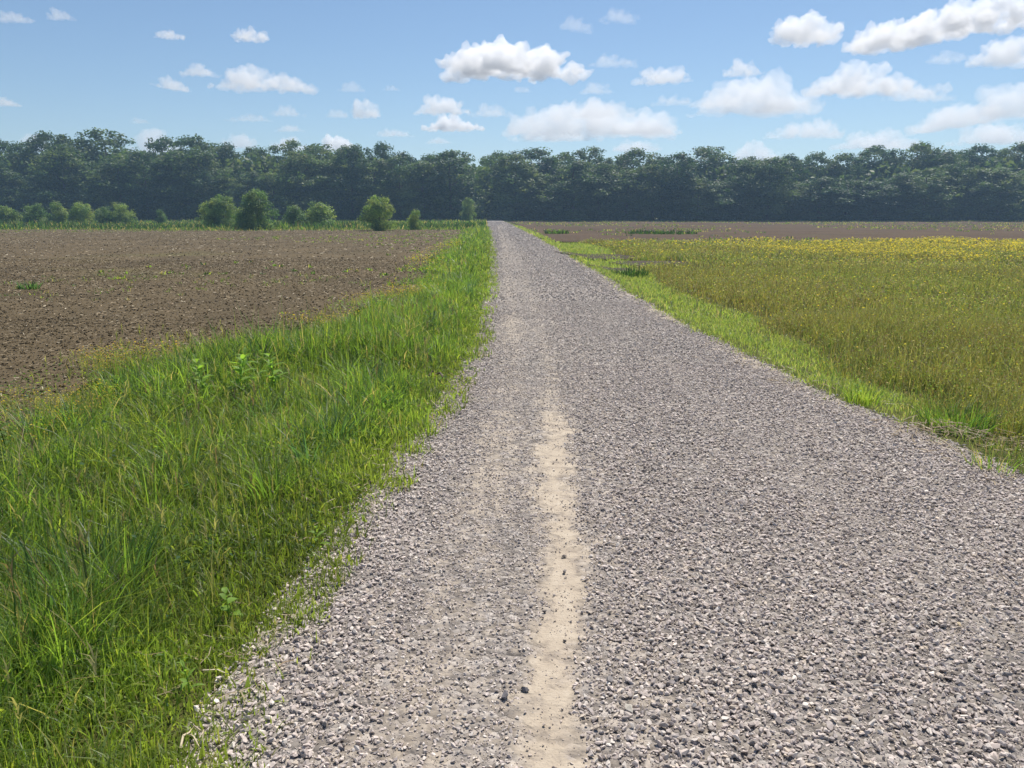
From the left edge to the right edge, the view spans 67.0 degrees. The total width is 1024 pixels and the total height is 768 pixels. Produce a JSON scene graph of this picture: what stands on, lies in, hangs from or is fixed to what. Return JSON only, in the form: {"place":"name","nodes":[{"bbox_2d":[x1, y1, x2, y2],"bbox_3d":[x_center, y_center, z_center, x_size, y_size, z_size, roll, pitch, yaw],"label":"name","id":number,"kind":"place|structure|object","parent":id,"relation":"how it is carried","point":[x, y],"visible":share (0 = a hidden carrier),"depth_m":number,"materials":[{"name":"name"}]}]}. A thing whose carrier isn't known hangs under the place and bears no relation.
{"place":"outdoors","nodes":[
{"label":"outdoors","id":0,"kind":"place"},
{"bbox_2d":[0,229,462,440],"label":"ploughed field","id":1,"kind":"structure","parent":0,"point":[144,250],"depth_m":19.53,"materials":[{"name":"soil"}]},
{"bbox_2d":[0,229,464,428],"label":"crop stubble","id":2,"kind":"object","parent":1,"relation":"on","point":[183,286],"visible":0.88,"depth_m":21.12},
{"bbox_2d":[0,218,1022,230],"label":"rough grass","id":3,"kind":"structure","parent":0,"point":[342,224],"depth_m":91.41,"materials":[{"name":"green plant"}]},
{"bbox_2d":[0,211,1023,767],"bbox_3d":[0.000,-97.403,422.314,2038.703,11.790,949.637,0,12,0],"label":"ground","id":4,"kind":"structure","parent":0,"point":[182,711],"depth_m":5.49,"materials":[{"name":"green plant"}]},
{"bbox_2d":[0,205,22,222],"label":"shrub","id":5,"kind":"object","parent":4,"relation":"on","point":[7,213],"visible":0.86,"depth_m":113.60,"materials":[{"name":"green plant"}]},
{"bbox_2d":[0,161,25,208],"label":"woodland tree","id":6,"kind":"object","parent":4,"relation":"on","point":[3,171],"visible":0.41,"depth_m":166.25,"materials":[{"name":"green plant"}]},
{"bbox_2d":[0,140,37,193],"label":"woodland tree","id":7,"kind":"object","parent":4,"relation":"on","point":[18,147],"visible":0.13,"depth_m":174.05,"materials":[{"name":"green plant"}]},
{"bbox_2d":[19,202,49,223],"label":"shrub","id":8,"kind":"object","parent":4,"relation":"on","point":[35,213],"visible":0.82,"depth_m":113.24,"materials":[{"name":"green plant"}]},
{"bbox_2d":[10,130,68,201],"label":"woodland tree","id":9,"kind":"object","parent":4,"relation":"on","point":[36,143],"visible":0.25,"depth_m":173.88,"materials":[{"name":"green plant"}]},
{"bbox_2d":[10,175,70,220],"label":"woodland tree","id":10,"kind":"object","parent":4,"relation":"on","point":[33,185],"visible":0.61,"depth_m":162.40,"materials":[{"name":"green plant"}]},
{"bbox_2d":[45,201,69,222],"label":"shrub","id":11,"kind":"object","parent":4,"relation":"on","point":[60,213],"visible":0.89,"depth_m":113.25,"materials":[{"name":"green plant"}]},
{"bbox_2d":[24,143,98,220],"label":"woodland tree","id":12,"kind":"object","parent":4,"relation":"on","point":[47,168],"visible":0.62,"depth_m":166.50,"materials":[{"name":"green plant"}]},
{"bbox_2d":[42,133,97,205],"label":"woodland tree","id":13,"kind":"object","parent":4,"relation":"on","point":[62,139],"visible":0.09,"depth_m":174.86,"materials":[{"name":"green plant"}]},
{"bbox_2d":[67,202,96,223],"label":"shrub","id":14,"kind":"object","parent":4,"relation":"on","point":[82,212],"visible":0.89,"depth_m":113.29,"materials":[{"name":"green plant"}]},
{"bbox_2d":[51,170,124,212],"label":"woodland tree","id":15,"kind":"object","parent":4,"relation":"on","point":[95,205],"visible":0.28,"depth_m":166.52,"materials":[{"name":"green plant"}]},
{"bbox_2d":[0,500,203,599],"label":"grass clump","id":16,"kind":"object","parent":4,"relation":"on","point":[95,551],"visible":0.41,"depth_m":3.51,"materials":[{"name":"green plant"}]},
{"bbox_2d":[69,127,136,197],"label":"woodland tree","id":17,"kind":"object","parent":4,"relation":"on","point":[97,137],"visible":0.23,"depth_m":176.08,"materials":[{"name":"green plant"}]},
{"bbox_2d":[76,157,154,220],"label":"woodland tree","id":18,"kind":"object","parent":4,"relation":"on","point":[103,190],"visible":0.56,"depth_m":163.57,"materials":[{"name":"green plant"}]},
{"bbox_2d":[103,202,137,223],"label":"shrub","id":19,"kind":"object","parent":4,"relation":"on","point":[120,213],"visible":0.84,"depth_m":113.37,"materials":[{"name":"green plant"}]},
{"bbox_2d":[110,149,175,220],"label":"woodland tree","id":20,"kind":"object","parent":4,"relation":"on","point":[136,178],"visible":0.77,"depth_m":163.55,"materials":[{"name":"green plant"}]},
{"bbox_2d":[144,135,184,210],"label":"woodland tree","id":21,"kind":"object","parent":4,"relation":"on","point":[156,145],"visible":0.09,"depth_m":176.21,"materials":[{"name":"green plant"}]},
{"bbox_2d":[138,149,209,220],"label":"woodland tree","id":22,"kind":"object","parent":4,"relation":"on","point":[168,157],"visible":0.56,"depth_m":165.39,"materials":[{"name":"green plant"}]},
{"bbox_2d":[160,133,224,210],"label":"woodland tree","id":23,"kind":"object","parent":4,"relation":"on","point":[191,142],"visible":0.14,"depth_m":174.35,"materials":[{"name":"green plant"}]},
{"bbox_2d":[165,146,233,220],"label":"woodland tree","id":24,"kind":"object","parent":4,"relation":"on","point":[204,160],"visible":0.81,"depth_m":164.39,"materials":[{"name":"green plant"}]},
{"bbox_2d":[194,200,225,225],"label":"tree","id":25,"kind":"object","parent":4,"relation":"on","point":[204,209],"visible":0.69,"depth_m":91.86,"materials":[{"name":"green plant"}]},
{"bbox_2d":[191,174,245,217],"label":"woodland tree","id":26,"kind":"object","parent":4,"relation":"on","point":[232,184],"visible":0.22,"depth_m":166.71,"materials":[{"name":"green plant"}]},
{"bbox_2d":[203,194,236,226],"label":"tree","id":27,"kind":"object","parent":4,"relation":"on","point":[224,206],"visible":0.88,"depth_m":91.72,"materials":[{"name":"green plant"}]},
{"bbox_2d":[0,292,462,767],"bbox_3d":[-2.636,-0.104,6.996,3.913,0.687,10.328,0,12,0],"label":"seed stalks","id":28,"kind":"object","parent":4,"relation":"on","point":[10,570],"visible":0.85,"depth_m":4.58,"materials":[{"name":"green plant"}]},
{"bbox_2d":[0,242,462,446],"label":"flower stalks","id":29,"kind":"object","parent":4,"relation":"on","point":[113,366],"visible":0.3,"depth_m":8.69,"materials":[{"name":"green plant"}]},
{"bbox_2d":[0,241,461,441],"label":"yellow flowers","id":30,"kind":"object","parent":29,"relation":"attached to","point":[192,345],"visible":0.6,"depth_m":8.93,"materials":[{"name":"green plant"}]},
{"bbox_2d":[214,142,252,198],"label":"woodland tree","id":31,"kind":"object","parent":4,"relation":"on","point":[229,152],"visible":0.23,"depth_m":174.84,"materials":[{"name":"green plant"}]},
{"bbox_2d":[226,347,260,397],"bbox_3d":[-2.487,-0.062,7.036,0.403,0.538,0.420,4,13,16],"label":"broadleaf weed","id":32,"kind":"object","parent":4,"relation":"on","point":[242,358],"visible":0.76,"depth_m":7.01,"materials":[{"name":"green plant"}]},
{"bbox_2d":[0,233,494,766],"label":"verge weeds","id":33,"kind":"object","parent":4,"relation":"on","point":[236,429],"visible":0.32,"depth_m":5.65,"materials":[{"name":"green plant"}]},
{"bbox_2d":[223,170,276,213],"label":"woodland tree","id":34,"kind":"object","parent":4,"relation":"on","point":[236,194],"visible":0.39,"depth_m":163.03,"materials":[{"name":"green plant"}]},
{"bbox_2d":[234,145,277,195],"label":"woodland tree","id":35,"kind":"object","parent":4,"relation":"on","point":[258,151],"visible":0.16,"depth_m":178.99,"materials":[{"name":"green plant"}]},
{"bbox_2d":[231,188,281,229],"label":"bush","id":36,"kind":"object","parent":4,"relation":"on","point":[246,217],"visible":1,"depth_m":81.21,"materials":[{"name":"green plant"}]},
{"bbox_2d":[237,171,300,220],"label":"woodland tree","id":37,"kind":"object","parent":4,"relation":"on","point":[265,178],"visible":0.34,"depth_m":163.60,"materials":[{"name":"green plant"}]},
{"bbox_2d":[256,352,288,390],"bbox_3d":[-2.234,-0.082,7.318,0.337,0.458,0.315,3,13,14],"label":"broadleaf weed","id":38,"kind":"object","parent":4,"relation":"on","point":[270,364],"visible":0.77,"depth_m":7.30,"materials":[{"name":"green plant"}]},
{"bbox_2d":[262,138,304,196],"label":"woodland tree","id":39,"kind":"object","parent":4,"relation":"on","point":[290,147],"visible":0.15,"depth_m":179.10,"materials":[{"name":"green plant"}]},
{"bbox_2d":[279,204,308,225],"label":"shrub","id":40,"kind":"object","parent":4,"relation":"on","point":[292,214],"visible":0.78,"depth_m":98.02,"materials":[{"name":"green plant"}]},
{"bbox_2d":[267,151,338,217],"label":"woodland tree","id":41,"kind":"object","parent":4,"relation":"on","point":[289,168],"visible":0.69,"depth_m":163.49,"materials":[{"name":"green plant"}]},
{"bbox_2d":[289,143,343,206],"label":"woodland tree","id":42,"kind":"object","parent":4,"relation":"on","point":[317,149],"visible":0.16,"depth_m":175.93,"materials":[{"name":"green plant"}]},
{"bbox_2d":[297,201,336,226],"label":"shrub","id":43,"kind":"object","parent":4,"relation":"on","point":[317,212],"visible":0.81,"depth_m":97.96,"materials":[{"name":"green plant"}]},
{"bbox_2d":[293,159,357,220],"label":"woodland tree","id":44,"kind":"object","parent":4,"relation":"on","point":[330,198],"visible":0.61,"depth_m":164.65,"materials":[{"name":"green plant"}]},
{"bbox_2d":[328,143,371,220],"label":"woodland tree","id":45,"kind":"object","parent":4,"relation":"on","point":[352,173],"visible":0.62,"depth_m":164.89,"materials":[{"name":"green plant"}]},
{"bbox_2d":[345,158,406,220],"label":"woodland tree","id":46,"kind":"object","parent":4,"relation":"on","point":[373,168],"visible":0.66,"depth_m":163.56,"materials":[{"name":"green plant"}]},
{"bbox_2d":[357,194,399,230],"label":"bush","id":47,"kind":"object","parent":4,"relation":"on","point":[379,210],"visible":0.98,"depth_m":77.25,"materials":[{"name":"green plant"}]},
{"bbox_2d":[360,141,398,193],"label":"woodland tree","id":48,"kind":"object","parent":4,"relation":"on","point":[382,148],"visible":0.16,"depth_m":177.75,"materials":[{"name":"green plant"}]},
{"bbox_2d":[371,155,428,220],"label":"woodland tree","id":49,"kind":"object","parent":4,"relation":"on","point":[394,159],"visible":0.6,"depth_m":163.69,"materials":[{"name":"green plant"}]},
{"bbox_2d":[406,208,425,229],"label":"shrub","id":50,"kind":"object","parent":4,"relation":"on","point":[413,221],"visible":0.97,"depth_m":81.95,"materials":[{"name":"green plant"}]},
{"bbox_2d":[396,160,449,220],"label":"woodland tree","id":51,"kind":"object","parent":4,"relation":"on","point":[429,212],"visible":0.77,"depth_m":162.90,"materials":[{"name":"green plant"}]},
{"bbox_2d":[415,149,487,220],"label":"woodland tree","id":52,"kind":"object","parent":4,"relation":"on","point":[446,160],"visible":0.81,"depth_m":164.60,"materials":[{"name":"green plant"}]},
{"bbox_2d":[435,149,485,213],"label":"woodland tree","id":53,"kind":"object","parent":4,"relation":"on","point":[468,155],"visible":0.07,"depth_m":177.85,"materials":[{"name":"green plant"}]},
{"bbox_2d":[459,197,476,221],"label":"bush","id":54,"kind":"object","parent":4,"relation":"on","point":[466,213],"visible":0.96,"depth_m":145.91,"materials":[{"name":"green plant"}]},
{"bbox_2d":[478,150,516,218],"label":"woodland tree","id":55,"kind":"object","parent":4,"relation":"on","point":[485,161],"visible":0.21,"depth_m":179.56,"materials":[{"name":"green plant"}]},
{"bbox_2d":[0,147,1023,220],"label":"woodland mass","id":56,"kind":"object","parent":4,"relation":"on","point":[481,170],"visible":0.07,"depth_m":173.03,"materials":[{"name":"green plant"}]},
{"bbox_2d":[477,154,551,220],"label":"woodland tree","id":57,"kind":"object","parent":4,"relation":"on","point":[499,176],"visible":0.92,"depth_m":166.22,"materials":[{"name":"green plant"}]},
{"bbox_2d":[497,147,569,215],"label":"woodland tree","id":58,"kind":"object","parent":4,"relation":"on","point":[548,161],"visible":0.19,"depth_m":173.22,"materials":[{"name":"green plant"}]},
{"bbox_2d":[501,173,575,220],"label":"woodland tree","id":59,"kind":"object","parent":4,"relation":"on","point":[544,211],"visible":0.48,"depth_m":167.38,"materials":[{"name":"green plant"}]},
{"bbox_2d":[69,280,1023,704],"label":"dry straw","id":60,"kind":"object","parent":4,"relation":"on","point":[963,428],"visible":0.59,"depth_m":5.53,"materials":[{"name":"beige plant"}]},
{"bbox_2d":[538,160,610,220],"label":"woodland tree","id":61,"kind":"object","parent":4,"relation":"on","point":[577,168],"visible":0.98,"depth_m":162.21,"materials":[{"name":"green plant"}]},
{"bbox_2d":[559,146,612,199],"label":"woodland tree","id":62,"kind":"object","parent":4,"relation":"on","point":[594,151],"visible":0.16,"depth_m":177.50,"materials":[{"name":"green plant"}]},
{"bbox_2d":[566,162,630,220],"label":"woodland tree","id":63,"kind":"object","parent":4,"relation":"on","point":[603,169],"visible":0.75,"depth_m":164.91,"materials":[{"name":"green plant"}]},
{"bbox_2d":[588,169,661,220],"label":"woodland tree","id":64,"kind":"object","parent":4,"relation":"on","point":[625,180],"visible":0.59,"depth_m":166.59,"materials":[{"name":"green plant"}]},
{"bbox_2d":[610,266,651,278],"bbox_3d":[3.313,-3.193,21.865,1.388,0.332,1.327,11,16,41],"label":"grass clump","id":65,"kind":"object","parent":4,"relation":"on","point":[629,271],"visible":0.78,"depth_m":21.65,"materials":[{"name":"green plant"}]},
{"bbox_2d":[611,147,659,217],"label":"woodland tree","id":66,"kind":"object","parent":4,"relation":"on","point":[629,162],"visible":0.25,"depth_m":174.39,"materials":[{"name":"green plant"}]},
{"bbox_2d":[626,164,685,220],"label":"woodland tree","id":67,"kind":"object","parent":4,"relation":"on","point":[653,207],"visible":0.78,"depth_m":165.80,"materials":[{"name":"green plant"}]},
{"bbox_2d":[624,228,697,234],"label":"grass clump","id":68,"kind":"object","parent":4,"relation":"on","point":[680,232],"visible":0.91,"depth_m":66.75,"materials":[{"name":"green plant"}]},
{"bbox_2d":[651,152,703,220],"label":"woodland tree","id":69,"kind":"object","parent":4,"relation":"on","point":[683,174],"visible":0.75,"depth_m":163.75,"materials":[{"name":"green plant"}]},
{"bbox_2d":[669,177,727,220],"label":"woodland tree","id":70,"kind":"object","parent":4,"relation":"on","point":[690,201],"visible":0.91,"depth_m":162.99,"materials":[{"name":"green plant"}]},
{"bbox_2d":[673,146,739,205],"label":"woodland tree","id":71,"kind":"object","parent":4,"relation":"on","point":[714,159],"visible":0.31,"depth_m":177.14,"materials":[{"name":"green plant"}]},
{"bbox_2d":[699,181,750,220],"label":"woodland tree","id":72,"kind":"object","parent":4,"relation":"on","point":[729,196],"visible":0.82,"depth_m":163.77,"materials":[{"name":"green plant"}]},
{"bbox_2d":[717,159,765,220],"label":"woodland tree","id":73,"kind":"object","parent":4,"relation":"on","point":[749,173],"visible":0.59,"depth_m":165.19,"materials":[{"name":"green plant"}]},
{"bbox_2d":[732,156,800,220],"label":"woodland tree","id":74,"kind":"object","parent":4,"relation":"on","point":[769,200],"visible":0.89,"depth_m":162.91,"materials":[{"name":"green plant"}]},
{"bbox_2d":[513,224,1023,471],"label":"short grass","id":75,"kind":"structure","parent":4,"relation":"on","point":[726,331],"depth_m":11.41,"materials":[{"name":"green plant"}]},
{"bbox_2d":[771,153,812,212],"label":"woodland tree","id":76,"kind":"object","parent":4,"relation":"on","point":[798,164],"visible":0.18,"depth_m":173.98,"materials":[{"name":"green plant"}]},
{"bbox_2d":[769,182,826,220],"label":"woodland tree","id":77,"kind":"object","parent":4,"relation":"on","point":[807,202],"visible":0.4,"depth_m":165.60,"materials":[{"name":"green plant"}]},
{"bbox_2d":[577,235,1023,449],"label":"meadow flowers","id":78,"kind":"object","parent":4,"relation":"on","point":[934,249],"visible":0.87,"depth_m":21.81,"materials":[{"name":"yellow plant"}]},
{"bbox_2d":[783,177,855,220],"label":"woodland tree","id":79,"kind":"object","parent":4,"relation":"on","point":[829,186],"visible":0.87,"depth_m":162.53,"materials":[{"name":"green plant"}]},
{"bbox_2d":[800,151,839,191],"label":"woodland tree","id":80,"kind":"object","parent":4,"relation":"on","point":[817,157],"visible":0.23,"depth_m":175.98,"materials":[{"name":"green plant"}]},
{"bbox_2d":[817,152,872,212],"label":"woodland tree","id":81,"kind":"object","parent":4,"relation":"on","point":[846,158],"visible":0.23,"depth_m":174.94,"materials":[{"name":"green plant"}]},
{"bbox_2d":[822,179,885,220],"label":"woodland tree","id":82,"kind":"object","parent":4,"relation":"on","point":[851,214],"visible":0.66,"depth_m":164.47,"materials":[{"name":"green plant"}]},
{"bbox_2d":[835,378,891,407],"bbox_3d":[3.027,0.071,6.718,0.468,0.225,0.588,9,15,36],"label":"grass clump","id":83,"kind":"object","parent":4,"relation":"on","point":[864,400],"visible":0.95,"depth_m":6.71,"materials":[{"name":"green plant"}]},
{"bbox_2d":[845,145,897,180],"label":"woodland tree","id":84,"kind":"object","parent":4,"relation":"on","point":[870,151],"visible":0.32,"depth_m":178.61,"materials":[{"name":"green plant"}]},
{"bbox_2d":[842,180,914,220],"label":"woodland tree","id":85,"kind":"object","parent":4,"relation":"on","point":[881,193],"visible":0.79,"depth_m":164.00,"materials":[{"name":"green plant"}]},
{"bbox_2d":[880,148,919,207],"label":"woodland tree","id":86,"kind":"object","parent":4,"relation":"on","point":[901,158],"visible":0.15,"depth_m":176.71,"materials":[{"name":"green plant"}]},
{"bbox_2d":[877,172,923,220],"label":"woodland tree","id":87,"kind":"object","parent":4,"relation":"on","point":[898,178],"visible":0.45,"depth_m":165.56,"materials":[{"name":"green plant"}]},
{"bbox_2d":[898,141,945,184],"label":"woodland tree","id":88,"kind":"object","parent":4,"relation":"on","point":[927,160],"visible":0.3,"depth_m":176.55,"materials":[{"name":"green plant"}]},
{"bbox_2d":[894,167,963,220],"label":"woodland tree","id":89,"kind":"object","parent":4,"relation":"on","point":[930,184],"visible":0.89,"depth_m":163.48,"materials":[{"name":"green plant"}]},
{"bbox_2d":[920,149,971,217],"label":"woodland tree","id":90,"kind":"object","parent":4,"relation":"on","point":[950,157],"visible":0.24,"depth_m":173.91,"materials":[{"name":"green plant"}]},
{"bbox_2d":[925,162,976,219],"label":"woodland tree","id":91,"kind":"object","parent":4,"relation":"on","point":[951,170],"visible":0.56,"depth_m":167.00,"materials":[{"name":"green plant"}]},
{"bbox_2d":[887,391,1023,439],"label":"grass clump","id":92,"kind":"object","parent":4,"relation":"on","point":[962,418],"visible":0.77,"depth_m":6.07,"materials":[{"name":"green plant"}]},
{"bbox_2d":[944,168,1006,219],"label":"woodland tree","id":93,"kind":"object","parent":4,"relation":"on","point":[972,209],"visible":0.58,"depth_m":166.66,"materials":[{"name":"green plant"}]},
{"bbox_2d":[956,143,1002,206],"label":"woodland tree","id":94,"kind":"object","parent":4,"relation":"on","point":[971,153],"visible":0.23,"depth_m":178.06,"materials":[{"name":"green plant"}]},
{"bbox_2d":[963,166,1023,220],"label":"woodland tree","id":95,"kind":"object","parent":4,"relation":"on","point":[1005,181],"visible":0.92,"depth_m":163.42,"materials":[{"name":"green plant"}]},
{"bbox_2d":[986,147,1022,198],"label":"woodland tree","id":96,"kind":"object","parent":4,"relation":"on","point":[1004,152],"visible":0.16,"depth_m":177.95,"materials":[{"name":"green plant"}]},
{"bbox_2d":[998,141,1023,175],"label":"woodland tree","id":97,"kind":"object","parent":4,"relation":"on","point":[1019,148],"visible":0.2,"depth_m":176.08,"materials":[{"name":"green plant"}]},
{"bbox_2d":[0,0,1023,169],"label":"sky","id":98,"kind":"structure","parent":0,"point":[762,79],"materials":[{"name":"blue"}]},
{"bbox_2d":[170,218,1023,767],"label":"gravel road","id":99,"kind":"structure","parent":0,"point":[565,738],"depth_m":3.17,"materials":[{"name":"grey gravel"}]},
{"bbox_2d":[958,437,1023,475],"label":"grass clump","id":100,"kind":"object","parent":99,"relation":"on","point":[988,458],"visible":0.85,"depth_m":4.99,"materials":[{"name":"green plant"}]},
{"bbox_2d":[510,221,1023,241],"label":"bare field","id":101,"kind":"structure","parent":0,"point":[800,231],"depth_m":79.75,"materials":[{"name":"soil"}]},
{"bbox_2d":[0,221,1023,300],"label":"field weeds","id":102,"kind":"object","parent":101,"relation":"on","point":[608,223],"visible":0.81,"depth_m":69.11,"materials":[{"name":"green plant"}]},
{"bbox_2d":[579,237,1023,466],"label":"meadow grass","id":103,"kind":"structure","parent":0,"point":[980,358],"depth_m":13.41,"materials":[{"name":"green plant"}]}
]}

